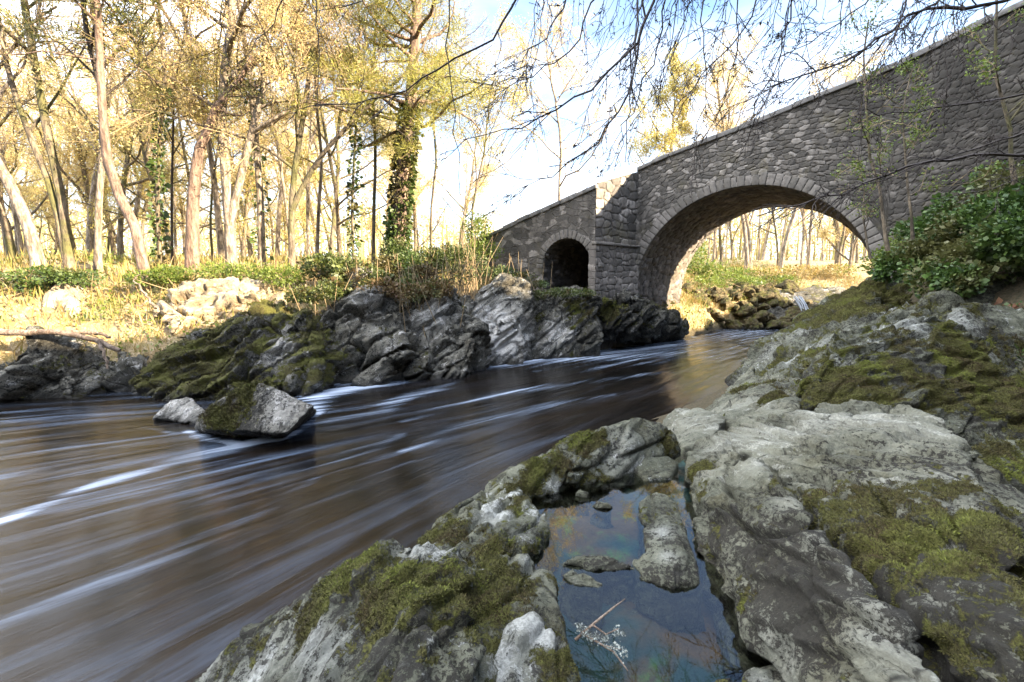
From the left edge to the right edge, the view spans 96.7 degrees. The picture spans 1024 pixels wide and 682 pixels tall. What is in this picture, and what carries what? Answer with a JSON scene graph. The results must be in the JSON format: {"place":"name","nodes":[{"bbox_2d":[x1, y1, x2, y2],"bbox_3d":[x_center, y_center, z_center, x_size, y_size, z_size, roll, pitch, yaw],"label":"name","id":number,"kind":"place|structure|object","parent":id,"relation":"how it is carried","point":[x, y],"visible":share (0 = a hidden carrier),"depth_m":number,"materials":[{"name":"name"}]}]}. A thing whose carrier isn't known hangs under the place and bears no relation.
{"place":"outdoors","nodes":[
{"label":"outdoors","id":0,"kind":"place"},
{"bbox_2d":[0,327,780,681],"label":"river","id":1,"kind":"structure","parent":0,"point":[138,543],"depth_m":5.31,"materials":[{"name":"liquid"}]},
{"bbox_2d":[153,397,204,423],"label":"boulder","id":2,"kind":"object","parent":1,"relation":"in","point":[186,410],"visible":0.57,"depth_m":7.86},
{"bbox_2d":[194,379,315,438],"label":"boulder","id":3,"kind":"object","parent":1,"relation":"in","point":[257,408],"visible":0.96,"depth_m":6.69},
{"bbox_2d":[194,538,486,681],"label":"boulder","id":4,"kind":"object","parent":1,"relation":"in","point":[389,610],"visible":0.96,"depth_m":1.61,"materials":[{"name":"stone"}]},
{"bbox_2d":[416,489,558,572],"bbox_3d":[-0.155,1.616,2.658,0.918,1.384,1.040,0,8,0],"label":"boulder","id":5,"kind":"object","parent":1,"relation":"in","point":[511,524],"visible":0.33,"depth_m":2.42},
{"bbox_2d":[450,417,680,513],"bbox_3d":[0.712,1.478,3.899,1.148,1.761,2.712,7,10,44],"label":"boulder","id":6,"kind":"object","parent":1,"relation":"in","point":[600,464],"visible":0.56,"depth_m":3.26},
{"bbox_2d":[0,0,1020,258],"label":"sky","id":7,"kind":"structure","parent":0,"point":[541,193],"materials":[{"name":"white"}]},
{"bbox_2d":[0,229,1023,422],"bbox_3d":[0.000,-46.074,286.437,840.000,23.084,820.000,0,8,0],"label":"ground","id":8,"kind":"structure","parent":0,"point":[1010,292],"depth_m":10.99,"materials":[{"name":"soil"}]},
{"bbox_2d":[0,29,78,251],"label":"woodland tree","id":9,"kind":"object","parent":8,"relation":"on","point":[14,168],"visible":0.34,"depth_m":25.81,"materials":[{"name":"yellow plant"}]},
{"bbox_2d":[0,25,80,262],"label":"broadleaf tree","id":10,"kind":"object","parent":8,"relation":"on","point":[9,242],"visible":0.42,"depth_m":14.62,"materials":[{"name":"yellow plant"}]},
{"bbox_2d":[0,52,83,251],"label":"woodland tree","id":11,"kind":"object","parent":8,"relation":"on","point":[15,134],"visible":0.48,"depth_m":24.13,"materials":[{"name":"yellow plant"}]},
{"bbox_2d":[0,264,108,296],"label":"bush","id":12,"kind":"object","parent":8,"relation":"on","point":[58,276],"visible":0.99,"depth_m":11.21,"materials":[{"name":"green plant"}]},
{"bbox_2d":[0,326,109,401],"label":"outcrop","id":13,"kind":"object","parent":8,"relation":"on","point":[49,366],"visible":0.54,"depth_m":9.62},
{"bbox_2d":[0,328,120,368],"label":"fallen branch","id":14,"kind":"object","parent":13,"relation":"on","point":[99,342],"visible":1,"depth_m":9.70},
{"bbox_2d":[0,0,109,270],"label":"broadleaf tree","id":15,"kind":"object","parent":8,"relation":"on","point":[31,237],"visible":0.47,"depth_m":12.59,"materials":[{"name":"beige plant"}]},
{"bbox_2d":[0,0,120,268],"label":"broadleaf tree","id":16,"kind":"object","parent":8,"relation":"on","point":[58,202],"visible":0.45,"depth_m":12.76,"materials":[{"name":"brown plant"}]},
{"bbox_2d":[41,279,91,316],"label":"outcrop","id":17,"kind":"object","parent":8,"relation":"on","point":[70,300],"visible":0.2,"depth_m":11.15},
{"bbox_2d":[0,0,162,250],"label":"woodland tree","id":18,"kind":"object","parent":8,"relation":"on","point":[80,156],"visible":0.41,"depth_m":22.39,"materials":[{"name":"yellow plant"}]},
{"bbox_2d":[3,52,169,255],"bbox_3d":[-26.112,-11.078,28.793,5.694,12.799,7.720,6,9,37],"label":"woodland tree","id":19,"kind":"object","parent":8,"relation":"on","point":[111,240],"visible":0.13,"depth_m":28.52,"materials":[{"name":"yellow plant"}]},
{"bbox_2d":[0,0,181,290],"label":"pine tree","id":20,"kind":"object","parent":8,"relation":"on","point":[141,257],"visible":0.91,"depth_m":11.99,"materials":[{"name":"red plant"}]},
{"bbox_2d":[25,1,175,254],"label":"woodland tree","id":21,"kind":"object","parent":8,"relation":"on","point":[88,242],"visible":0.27,"depth_m":21.11,"materials":[{"name":"yellow plant"}]},
{"bbox_2d":[0,0,205,227],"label":"broadleaf tree","id":22,"kind":"object","parent":8,"relation":"on","point":[86,31],"visible":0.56,"depth_m":12.26,"materials":[{"name":"yellow plant"}]},
{"bbox_2d":[1,2,220,257],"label":"woodland tree","id":23,"kind":"object","parent":8,"relation":"on","point":[120,227],"visible":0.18,"depth_m":20.05,"materials":[{"name":"yellow plant"}]},
{"bbox_2d":[34,24,211,259],"bbox_3d":[-13.531,-7.131,16.586,4.074,8.526,5.474,-2,8,-16],"label":"woodland tree","id":24,"kind":"object","parent":8,"relation":"on","point":[144,151],"visible":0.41,"depth_m":16.63,"materials":[{"name":"brown plant"}]},
{"bbox_2d":[97,350,148,393],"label":"outcrop","id":25,"kind":"object","parent":8,"relation":"on","point":[120,372],"visible":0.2,"depth_m":10.09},
{"bbox_2d":[45,17,209,258],"bbox_3d":[-18.966,-10.529,23.130,5.602,13.264,7.316,7,10,41],"label":"woodland tree","id":26,"kind":"object","parent":8,"relation":"on","point":[137,204],"visible":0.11,"depth_m":23.68,"materials":[{"name":"yellow plant"}]},
{"bbox_2d":[58,0,202,273],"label":"broadleaf tree","id":27,"kind":"object","parent":8,"relation":"on","point":[97,258],"visible":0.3,"depth_m":13.59,"materials":[{"name":"beige plant"}]},
{"bbox_2d":[59,0,258,258],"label":"woodland tree","id":28,"kind":"object","parent":8,"relation":"on","point":[219,234],"visible":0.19,"depth_m":17.81,"materials":[{"name":"brown plant"}]},
{"bbox_2d":[121,256,197,300],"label":"bush","id":29,"kind":"object","parent":8,"relation":"on","point":[157,276],"visible":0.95,"depth_m":11.88,"materials":[{"name":"green plant"}]},
{"bbox_2d":[130,118,216,254],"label":"woodland tree","id":30,"kind":"object","parent":8,"relation":"on","point":[180,208],"visible":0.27,"depth_m":37.81,"materials":[{"name":"yellow plant"}]},
{"bbox_2d":[78,0,288,263],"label":"broadleaf tree","id":31,"kind":"object","parent":8,"relation":"on","point":[210,76],"visible":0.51,"depth_m":14.18,"materials":[{"name":"yellow plant"}]},
{"bbox_2d":[103,56,267,242],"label":"woodland tree","id":32,"kind":"object","parent":8,"relation":"on","point":[182,223],"visible":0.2,"depth_m":24.12,"materials":[{"name":"yellow plant"}]},
{"bbox_2d":[65,0,309,267],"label":"broadleaf tree","id":33,"kind":"object","parent":8,"relation":"on","point":[158,249],"visible":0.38,"depth_m":13.98,"materials":[{"name":"green plant"}]},
{"bbox_2d":[106,0,286,180],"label":"woodland tree","id":34,"kind":"object","parent":8,"relation":"on","point":[233,121],"visible":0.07,"depth_m":23.43,"materials":[{"name":"yellow plant"}]},
{"bbox_2d":[108,22,287,240],"bbox_3d":[-14.812,-8.836,21.938,6.684,10.409,4.974,-7,10,-42],"label":"woodland tree","id":35,"kind":"object","parent":8,"relation":"on","point":[206,158],"visible":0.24,"depth_m":21.35,"materials":[{"name":"yellow plant"}]},
{"bbox_2d":[105,0,309,261],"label":"broadleaf tree","id":36,"kind":"object","parent":8,"relation":"on","point":[239,151],"visible":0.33,"depth_m":14.69,"materials":[{"name":"yellow plant"}]},
{"bbox_2d":[153,276,289,337],"bbox_3d":[-7.389,-0.565,11.865,3.464,2.249,2.455,0,8,0],"label":"outcrop","id":37,"kind":"object","parent":8,"relation":"on","point":[199,296],"visible":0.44,"depth_m":11.29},
{"bbox_2d":[88,0,377,269],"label":"broadleaf tree","id":38,"kind":"object","parent":8,"relation":"on","point":[230,198],"visible":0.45,"depth_m":13.67,"materials":[{"name":"yellow plant"}]},
{"bbox_2d":[128,296,345,400],"bbox_3d":[-6.347,0.347,10.908,4.936,2.983,3.878,0,8,0],"label":"outcrop","id":39,"kind":"object","parent":8,"relation":"on","point":[279,346],"visible":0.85,"depth_m":9.88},
{"bbox_2d":[184,254,306,293],"bbox_3d":[-7.231,-1.789,12.564,3.142,1.338,1.747,0,8,0],"label":"bush","id":40,"kind":"object","parent":8,"relation":"on","point":[264,272],"visible":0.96,"depth_m":12.30,"materials":[{"name":"green plant"}]},
{"bbox_2d":[37,0,458,272],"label":"broadleaf tree","id":41,"kind":"object","parent":8,"relation":"on","point":[294,198],"visible":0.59,"depth_m":13.37,"materials":[{"name":"yellow plant"}]},
{"bbox_2d":[184,0,311,275],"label":"pine tree","id":42,"kind":"object","parent":8,"relation":"on","point":[192,242],"visible":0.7,"depth_m":13.47,"materials":[{"name":"plant"}]},
{"bbox_2d":[205,43,295,256],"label":"woodland tree","id":43,"kind":"object","parent":8,"relation":"on","point":[246,212],"visible":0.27,"depth_m":26.50,"materials":[{"name":"yellow plant"}]},
{"bbox_2d":[164,0,372,268],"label":"broadleaf tree","id":44,"kind":"object","parent":8,"relation":"on","point":[260,234],"visible":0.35,"depth_m":14.89,"materials":[{"name":"yellow plant"}]},
{"bbox_2d":[228,110,331,254],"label":"woodland tree","id":45,"kind":"object","parent":8,"relation":"on","point":[272,232],"visible":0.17,"depth_m":33.72,"materials":[{"name":"yellow plant"}]},
{"bbox_2d":[234,18,336,256],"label":"woodland tree","id":46,"kind":"object","parent":8,"relation":"on","point":[278,230],"visible":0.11,"depth_m":29.75,"materials":[{"name":"yellow plant"}]},
{"bbox_2d":[207,0,366,262],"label":"broadleaf tree","id":47,"kind":"object","parent":8,"relation":"on","point":[317,249],"visible":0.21,"depth_m":16.55,"materials":[{"name":"yellow plant"}]},
{"bbox_2d":[249,129,329,244],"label":"woodland tree","id":48,"kind":"object","parent":8,"relation":"on","point":[303,203],"visible":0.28,"depth_m":31.72,"materials":[{"name":"yellow plant"}]},
{"bbox_2d":[258,45,342,245],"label":"woodland tree","id":49,"kind":"object","parent":8,"relation":"on","point":[304,172],"visible":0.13,"depth_m":26.32,"materials":[{"name":"yellow plant"}]},
{"bbox_2d":[257,22,366,254],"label":"woodland tree","id":50,"kind":"object","parent":8,"relation":"on","point":[311,136],"visible":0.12,"depth_m":21.88,"materials":[{"name":"plant"}]},
{"bbox_2d":[283,277,343,315],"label":"bush","id":51,"kind":"object","parent":8,"relation":"on","point":[304,294],"visible":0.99,"depth_m":11.24,"materials":[{"name":"green plant"}]},
{"bbox_2d":[242,8,394,255],"bbox_3d":[-9.022,-11.371,24.966,6.348,14.839,10.162,1,8,9],"label":"woodland tree","id":52,"kind":"object","parent":8,"relation":"on","point":[332,234],"visible":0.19,"depth_m":25.57,"materials":[{"name":"yellow plant"}]},
{"bbox_2d":[285,82,365,254],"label":"woodland tree","id":53,"kind":"object","parent":8,"relation":"on","point":[328,200],"visible":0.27,"depth_m":26.66,"materials":[{"name":"yellow plant"}]},
{"bbox_2d":[263,0,397,264],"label":"broadleaf tree","id":54,"kind":"object","parent":8,"relation":"on","point":[352,207],"visible":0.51,"depth_m":14.90,"materials":[{"name":"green plant"}]},
{"bbox_2d":[280,247,393,308],"bbox_3d":[-4.663,-1.250,12.593,3.266,2.741,2.138,5,9,31],"label":"bush","id":55,"kind":"object","parent":8,"relation":"on","point":[333,266],"visible":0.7,"depth_m":12.42,"materials":[{"name":"green plant"}]},
{"bbox_2d":[250,0,430,256],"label":"woodland tree","id":56,"kind":"object","parent":8,"relation":"on","point":[334,184],"visible":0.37,"depth_m":20.06,"materials":[{"name":"yellow plant"}]},
{"bbox_2d":[277,0,439,262],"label":"broadleaf tree","id":57,"kind":"object","parent":8,"relation":"on","point":[374,198],"visible":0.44,"depth_m":14.20,"materials":[{"name":"yellow plant"}]},
{"bbox_2d":[319,266,417,386],"bbox_3d":[-3.949,-0.266,12.385,3.282,3.621,4.659,0,8,0],"label":"outcrop","id":58,"kind":"object","parent":8,"relation":"on","point":[374,341],"visible":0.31,"depth_m":10.95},
{"bbox_2d":[280,0,496,274],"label":"pine tree","id":59,"kind":"object","parent":8,"relation":"on","point":[400,208],"visible":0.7,"depth_m":14.69,"materials":[{"name":"green plant"}]},
{"bbox_2d":[363,236,434,290],"bbox_3d":[-3.431,-1.997,13.495,1.891,2.396,2.079,3,8,25],"label":"bush","id":60,"kind":"object","parent":8,"relation":"on","point":[391,259],"visible":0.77,"depth_m":13.52,"materials":[{"name":"green plant"}]},
{"bbox_2d":[353,256,470,335],"bbox_3d":[-2.575,-0.578,12.142,2.964,3.594,1.855,1,8,9],"label":"bush","id":61,"kind":"object","parent":8,"relation":"on","point":[399,294],"visible":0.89,"depth_m":11.91,"materials":[{"name":"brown plant"}]},
{"bbox_2d":[365,118,458,250],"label":"woodland tree","id":62,"kind":"object","parent":8,"relation":"on","point":[414,215],"visible":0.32,"depth_m":39.84,"materials":[{"name":"yellow plant"}]},
{"bbox_2d":[0,249,833,357],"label":"undergrowth","id":63,"kind":"object","parent":8,"relation":"on","point":[98,300],"visible":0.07,"depth_m":11.95,"materials":[{"name":"green plant"}]},
{"bbox_2d":[352,0,501,258],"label":"broadleaf tree","id":64,"kind":"object","parent":8,"relation":"on","point":[434,177],"visible":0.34,"depth_m":18.17,"materials":[{"name":"yellow plant"}]},
{"bbox_2d":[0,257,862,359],"bbox_3d":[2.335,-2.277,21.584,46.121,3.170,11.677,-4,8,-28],"label":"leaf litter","id":65,"kind":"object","parent":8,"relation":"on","point":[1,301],"visible":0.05,"depth_m":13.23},
{"bbox_2d":[392,234,472,301],"bbox_3d":[-2.309,-1.245,13.736,2.164,4.325,3.608,0,8,0],"label":"bush","id":66,"kind":"object","parent":8,"relation":"on","point":[440,263],"visible":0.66,"depth_m":13.90,"materials":[{"name":"green plant"}]},
{"bbox_2d":[0,191,867,261],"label":"distant wood","id":67,"kind":"object","parent":8,"relation":"on","point":[203,243],"visible":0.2,"depth_m":71.27,"materials":[{"name":"brown plant"}]},
{"bbox_2d":[399,284,491,380],"bbox_3d":[-2.168,-0.057,12.762,3.216,3.137,3.914,0,8,0],"label":"outcrop","id":68,"kind":"object","parent":8,"relation":"on","point":[448,347],"visible":0.54,"depth_m":12.05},
{"bbox_2d":[425,135,503,245],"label":"woodland tree","id":69,"kind":"object","parent":8,"relation":"on","point":[456,161],"visible":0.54,"depth_m":42.57,"materials":[{"name":"yellow plant"}]},
{"bbox_2d":[417,112,512,242],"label":"woodland tree","id":70,"kind":"object","parent":8,"relation":"on","point":[489,168],"visible":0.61,"depth_m":39.76,"materials":[{"name":"yellow plant"}]},
{"bbox_2d":[433,230,501,300],"bbox_3d":[-1.361,-1.878,14.540,2.160,3.545,2.538,0,8,0],"label":"grass clump","id":71,"kind":"object","parent":8,"relation":"on","point":[463,272],"visible":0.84,"depth_m":14.29,"materials":[{"name":"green plant"}]},
{"bbox_2d":[459,202,504,284],"bbox_3d":[-1.274,-3.730,17.488,2.050,3.291,2.076,0,8,0],"label":"bush","id":72,"kind":"object","parent":8,"relation":"on","point":[476,220],"visible":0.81,"depth_m":17.52,"materials":[{"name":"green plant"}]},
{"bbox_2d":[421,2,562,247],"bbox_3d":[-1.085,-7.799,17.846,5.761,10.791,5.099,-2,8,-18],"label":"broadleaf tree","id":73,"kind":"object","parent":8,"relation":"on","point":[496,92],"visible":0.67,"depth_m":17.62,"materials":[{"name":"yellow plant"}]},
{"bbox_2d":[465,273,536,365],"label":"outcrop","id":74,"kind":"object","parent":8,"relation":"on","point":[503,305],"visible":0.62,"depth_m":13.50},
{"bbox_2d":[479,252,552,290],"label":"bush","id":75,"kind":"object","parent":8,"relation":"on","point":[495,271],"visible":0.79,"depth_m":15.08,"materials":[{"name":"green plant"}]},
{"bbox_2d":[485,0,633,200],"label":"broadleaf tree","id":76,"kind":"object","parent":8,"relation":"on","point":[554,31],"visible":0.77,"depth_m":22.43,"materials":[{"name":"beige plant"}]},
{"bbox_2d":[530,285,603,359],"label":"outcrop","id":77,"kind":"object","parent":8,"relation":"on","point":[569,327],"visible":0.62,"depth_m":14.41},
{"bbox_2d":[219,0,1023,239],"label":"beech tree","id":78,"kind":"object","parent":8,"relation":"on","point":[782,35],"visible":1,"depth_m":4.52,"materials":[{"name":"brown plant"}]},
{"bbox_2d":[585,287,689,344],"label":"outcrop","id":79,"kind":"object","parent":8,"relation":"on","point":[624,316],"visible":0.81,"depth_m":15.88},
{"bbox_2d":[615,39,706,172],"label":"broadleaf tree","id":80,"kind":"object","parent":8,"relation":"on","point":[682,130],"visible":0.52,"depth_m":28.65,"materials":[{"name":"yellow plant"}]},
{"bbox_2d":[662,408,724,463],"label":"rock","id":81,"kind":"object","parent":8,"relation":"on","point":[688,427],"visible":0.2,"depth_m":4.62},
{"bbox_2d":[674,22,761,269],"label":"woodland tree","id":82,"kind":"object","parent":8,"relation":"on","point":[724,127],"visible":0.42,"depth_m":28.64,"materials":[{"name":"yellow plant"}]},
{"bbox_2d":[686,242,755,281],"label":"bush","id":83,"kind":"object","parent":8,"relation":"on","point":[714,270],"visible":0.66,"depth_m":26.49,"materials":[{"name":"green plant"}]},
{"bbox_2d":[686,34,755,269],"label":"woodland tree","id":84,"kind":"object","parent":8,"relation":"on","point":[745,215],"visible":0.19,"depth_m":32.49,"materials":[{"name":"yellow plant"}]},
{"bbox_2d":[437,0,1023,349],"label":"stone bridge","id":85,"kind":"structure","parent":8,"relation":"on","point":[645,230],"depth_m":14.10,"materials":[{"name":"grey"}]},
{"bbox_2d":[686,274,806,290],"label":"bush","id":86,"kind":"object","parent":8,"relation":"on","point":[752,279],"visible":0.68,"depth_m":25.39,"materials":[{"name":"green plant"}]},
{"bbox_2d":[704,367,801,430],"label":"rock","id":87,"kind":"object","parent":8,"relation":"on","point":[735,404],"visible":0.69,"depth_m":5.46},
{"bbox_2d":[721,258,863,279],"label":"bush","id":88,"kind":"object","parent":8,"relation":"on","point":[807,269],"visible":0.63,"depth_m":28.09,"materials":[{"name":"green plant"}]},
{"bbox_2d":[757,284,844,324],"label":"outcrop","id":89,"kind":"object","parent":8,"relation":"on","point":[816,294],"visible":0.16,"depth_m":25.03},
{"bbox_2d":[760,32,898,272],"bbox_3d":[17.154,-10.586,26.686,7.839,14.213,6.002,1,8,9],"label":"woodland tree","id":90,"kind":"object","parent":8,"relation":"on","point":[791,221],"visible":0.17,"depth_m":26.71,"materials":[{"name":"yellow plant"}]},
{"bbox_2d":[725,276,964,384],"bbox_3d":[6.472,0.211,9.427,3.964,3.180,7.820,5,9,35],"label":"outcrop","id":91,"kind":"object","parent":8,"relation":"on","point":[797,347],"visible":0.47,"depth_m":9.35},
{"bbox_2d":[833,0,994,250],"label":"sapling","id":92,"kind":"object","parent":91,"relation":"on","point":[885,235],"visible":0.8,"depth_m":8.48,"materials":[{"name":"green plant"}]},
{"bbox_2d":[683,399,1023,681],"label":"rock slab","id":93,"kind":"object","parent":8,"relation":"on","point":[851,540],"visible":0.98,"depth_m":1.73,"materials":[{"name":"stone"}]},
{"bbox_2d":[795,304,1023,445],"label":"outcrop","id":94,"kind":"object","parent":8,"relation":"on","point":[956,378],"visible":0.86,"depth_m":4.93,"materials":[{"name":"plant"}]},
{"bbox_2d":[830,57,1001,239],"bbox_3d":[6.793,-3.335,7.789,2.364,3.098,1.732,7,10,42],"label":"sapling","id":95,"kind":"object","parent":8,"relation":"on","point":[912,232],"visible":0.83,"depth_m":7.94,"materials":[{"name":"green plant"}]},
{"bbox_2d":[867,159,1023,299],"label":"bramble thicket","id":96,"kind":"object","parent":8,"relation":"on","point":[959,262],"visible":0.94,"depth_m":7.69,"materials":[{"name":"green plant"}]},
{"bbox_2d":[939,0,1023,191],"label":"sapling","id":97,"kind":"object","parent":8,"relation":"on","point":[984,65],"visible":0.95,"depth_m":7.13,"materials":[{"name":"green plant"}]},
{"bbox_2d":[946,302,1023,370],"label":"boulder","id":98,"kind":"object","parent":8,"relation":"on","point":[999,329],"visible":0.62,"depth_m":6.15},
{"bbox_2d":[960,273,1011,304],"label":"boulder","id":99,"kind":"object","parent":8,"relation":"on","point":[987,295],"visible":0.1,"depth_m":7.50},
{"bbox_2d":[970,438,1023,492],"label":"rock","id":100,"kind":"object","parent":8,"relation":"on","point":[1005,458],"visible":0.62,"depth_m":3.85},
{"bbox_2d":[539,460,741,681],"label":"pool bed","id":101,"kind":"object","parent":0,"point":[657,652],"visible":0.41,"depth_m":2.09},
{"bbox_2d":[466,553,567,681],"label":"boulder","id":102,"kind":"object","parent":101,"relation":"on","point":[506,589],"visible":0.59,"depth_m":1.80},
{"bbox_2d":[494,611,580,681],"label":"boulder","id":103,"kind":"object","parent":102,"relation":"on","point":[531,648],"visible":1,"depth_m":1.52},
{"bbox_2d":[559,569,605,627],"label":"stone","id":104,"kind":"object","parent":101,"relation":"on","point":[581,601],"visible":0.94,"depth_m":2.11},
{"bbox_2d":[559,555,635,604],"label":"stone","id":105,"kind":"object","parent":101,"relation":"on","point":[615,577],"visible":0.59,"depth_m":2.24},
{"bbox_2d":[590,502,613,528],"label":"stone","id":106,"kind":"object","parent":101,"relation":"on","point":[600,518],"visible":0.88,"depth_m":2.84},
{"bbox_2d":[632,456,678,495],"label":"stone","id":107,"kind":"object","parent":101,"relation":"on","point":[655,474],"visible":0.7,"depth_m":3.28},
{"bbox_2d":[631,492,705,634],"bbox_3d":[0.800,1.172,2.535,0.359,0.345,0.950,1,8,9],"label":"stone","id":108,"kind":"object","parent":101,"relation":"on","point":[667,591],"visible":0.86,"depth_m":2.17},
{"label":"pool water","id":109,"kind":"structure","parent":0,"visible":0},
{"bbox_2d":[574,599,627,670],"bbox_3d":[0.342,1.087,1.699,0.215,0.104,0.233,0,8,0],"label":"twig","id":110,"kind":"object","parent":109,"relation":"on","point":[585,635],"visible":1,"depth_m":1.71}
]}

